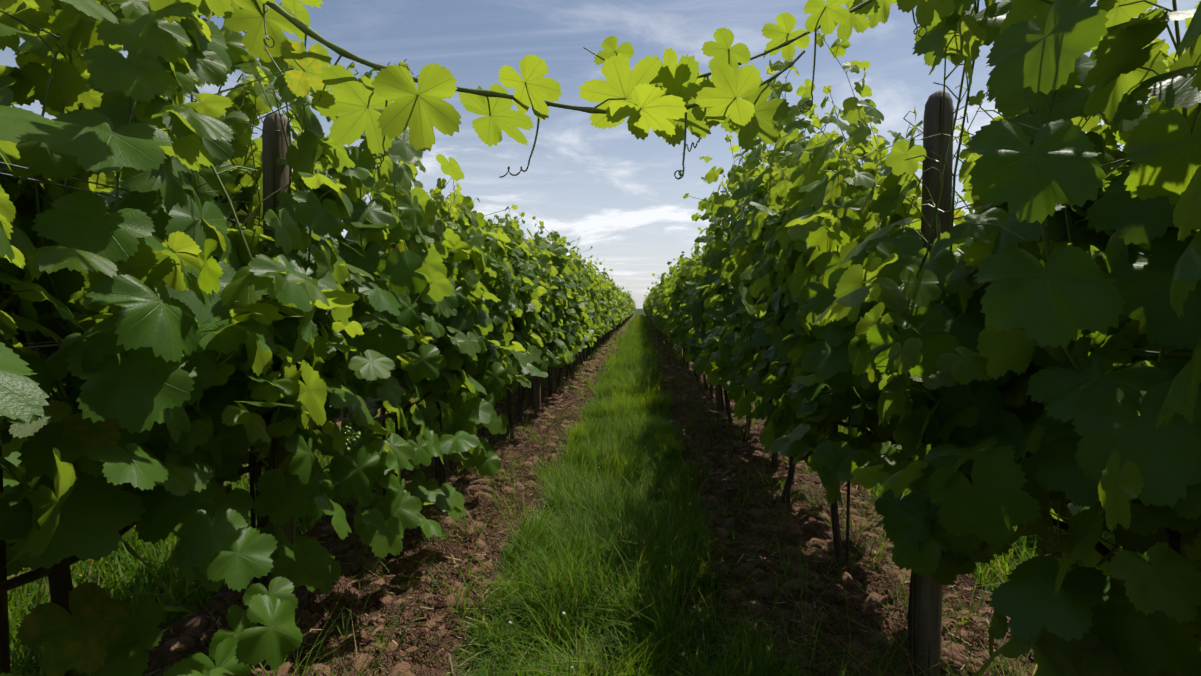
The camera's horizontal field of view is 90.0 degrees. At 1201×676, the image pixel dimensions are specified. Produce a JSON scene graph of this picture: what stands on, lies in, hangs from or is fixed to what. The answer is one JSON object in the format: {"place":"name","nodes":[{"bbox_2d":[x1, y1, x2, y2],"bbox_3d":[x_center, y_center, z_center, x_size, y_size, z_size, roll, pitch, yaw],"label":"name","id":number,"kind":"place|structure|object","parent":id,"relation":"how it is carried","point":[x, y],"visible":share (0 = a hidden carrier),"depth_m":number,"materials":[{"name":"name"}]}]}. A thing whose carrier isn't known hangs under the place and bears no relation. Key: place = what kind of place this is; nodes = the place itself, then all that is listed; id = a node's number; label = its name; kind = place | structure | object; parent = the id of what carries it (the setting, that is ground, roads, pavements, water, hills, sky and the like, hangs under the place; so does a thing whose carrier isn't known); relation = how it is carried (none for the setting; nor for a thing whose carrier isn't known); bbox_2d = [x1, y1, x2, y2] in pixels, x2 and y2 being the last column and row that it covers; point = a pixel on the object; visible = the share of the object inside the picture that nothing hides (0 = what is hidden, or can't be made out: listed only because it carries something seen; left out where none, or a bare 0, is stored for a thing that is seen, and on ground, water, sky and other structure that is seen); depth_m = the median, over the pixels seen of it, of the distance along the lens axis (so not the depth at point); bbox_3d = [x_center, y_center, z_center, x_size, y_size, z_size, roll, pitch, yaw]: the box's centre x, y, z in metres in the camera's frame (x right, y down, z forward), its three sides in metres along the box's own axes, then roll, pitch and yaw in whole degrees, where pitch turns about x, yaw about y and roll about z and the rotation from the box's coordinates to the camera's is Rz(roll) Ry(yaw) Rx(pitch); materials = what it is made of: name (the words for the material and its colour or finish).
{"place":"outdoors","nodes":[
{"label":"outdoors","id":0,"kind":"place"},
{"bbox_2d":[37,315,1037,675],"label":"soil","id":1,"kind":"structure","parent":0,"point":[807,523],"depth_m":2.47,"materials":[{"name":"brown soil"}]},
{"bbox_2d":[148,329,1027,675],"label":"soil clods","id":2,"kind":"object","parent":1,"relation":"on","point":[306,617],"visible":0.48,"depth_m":2.44,"materials":[{"name":"brown soil"}]},
{"bbox_2d":[146,324,1033,675],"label":"straw debris","id":3,"kind":"object","parent":1,"relation":"on","point":[690,548],"visible":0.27,"depth_m":2.29,"materials":[{"name":"beige plant"}]},
{"bbox_2d":[0,0,1199,308],"label":"sky","id":4,"kind":"structure","parent":0,"point":[616,191],"materials":[{"name":"blue"}]},
{"bbox_2d":[7,309,1200,675],"bbox_3d":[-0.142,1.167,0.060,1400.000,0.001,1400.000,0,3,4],"label":"ground","id":5,"kind":"structure","parent":0,"point":[639,311],"depth_m":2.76,"materials":[{"name":"green plant"}]},
{"bbox_2d":[0,315,1200,675],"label":"vine trunks","id":6,"kind":"object","parent":5,"relation":"on","point":[60,581],"depth_m":1.84,"materials":[{"name":"brown plant"}]},
{"bbox_2d":[1,178,365,486],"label":"vine leaves","id":7,"kind":"object","parent":6,"relation":"on","point":[7,477],"depth_m":2.69,"materials":[{"name":"green plant"}]},
{"bbox_2d":[0,0,510,675],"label":"vine leaves","id":8,"kind":"object","parent":6,"relation":"attached to","point":[138,362],"visible":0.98,"depth_m":1.26,"materials":[{"name":"green plant"}]},
{"bbox_2d":[356,172,591,476],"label":"vine leaves","id":9,"kind":"object","parent":6,"relation":"attached to","point":[518,347],"visible":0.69,"depth_m":3.96,"materials":[{"name":"green plant"}]},
{"bbox_2d":[524,235,618,362],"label":"vine leaves","id":10,"kind":"object","parent":6,"relation":"on","point":[587,318],"visible":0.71,"depth_m":9.01,"materials":[{"name":"green plant"}]},
{"bbox_2d":[0,0,1200,567],"bbox_3d":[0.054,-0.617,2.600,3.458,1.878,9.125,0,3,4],"label":"shoots","id":11,"kind":"object","parent":6,"relation":"on","point":[550,232],"visible":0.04,"depth_m":1.30,"materials":[{"name":"green plant"}]},
{"bbox_2d":[130,0,955,155],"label":"overhanging grapevine","id":12,"kind":"object","parent":11,"relation":"on","point":[667,93],"depth_m":0.97,"materials":[{"name":"green plant"}]},
{"bbox_2d":[256,2,927,179],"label":"vine tendrils","id":13,"kind":"object","parent":12,"relation":"attached to","point":[598,105],"visible":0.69,"depth_m":0.97,"materials":[{"name":"green plant"}]},
{"bbox_2d":[602,275,636,327],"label":"vine leaves","id":14,"kind":"object","parent":6,"relation":"on","point":[625,307],"visible":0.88,"depth_m":25.32,"materials":[{"name":"green plant"}]},
{"bbox_2d":[643,272,665,328],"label":"vine leaves","id":15,"kind":"object","parent":6,"relation":"on","point":[650,301],"visible":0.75,"depth_m":24.05,"materials":[{"name":"green plant"}]},
{"bbox_2d":[651,245,704,356],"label":"vine leaves","id":16,"kind":"object","parent":6,"relation":"on","point":[672,294],"visible":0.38,"depth_m":8.46,"materials":[{"name":"green plant"}]},
{"bbox_2d":[676,16,921,442],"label":"vine leaves","id":17,"kind":"object","parent":6,"relation":"on","point":[716,358],"visible":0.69,"depth_m":3.39,"materials":[{"name":"green plant"}]},
{"bbox_2d":[729,0,1200,675],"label":"vine leaves","id":18,"kind":"object","parent":6,"relation":"on","point":[1103,438],"visible":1,"depth_m":0.97,"materials":[{"name":"green plant"}]},
{"bbox_2d":[954,205,1147,365],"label":"vine leaves","id":19,"kind":"object","parent":6,"relation":"on","point":[960,221],"depth_m":4.99,"materials":[{"name":"green plant"}]},
{"bbox_2d":[508,375,692,675],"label":"clover flowers","id":20,"kind":"object","parent":5,"relation":"on","point":[563,614],"visible":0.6,"depth_m":1.93,"materials":[{"name":"plant"}]},
{"bbox_2d":[262,90,953,675],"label":"trellis posts","id":21,"kind":"object","parent":5,"relation":"on","point":[274,148],"visible":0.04,"depth_m":1.74,"materials":[{"name":"brown wood"}]},
{"bbox_2d":[0,10,1192,565],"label":"trellis wires","id":22,"kind":"object","parent":21,"relation":"attached to","point":[362,248],"depth_m":1.17,"materials":[{"name":"grey metal"}]}
]}

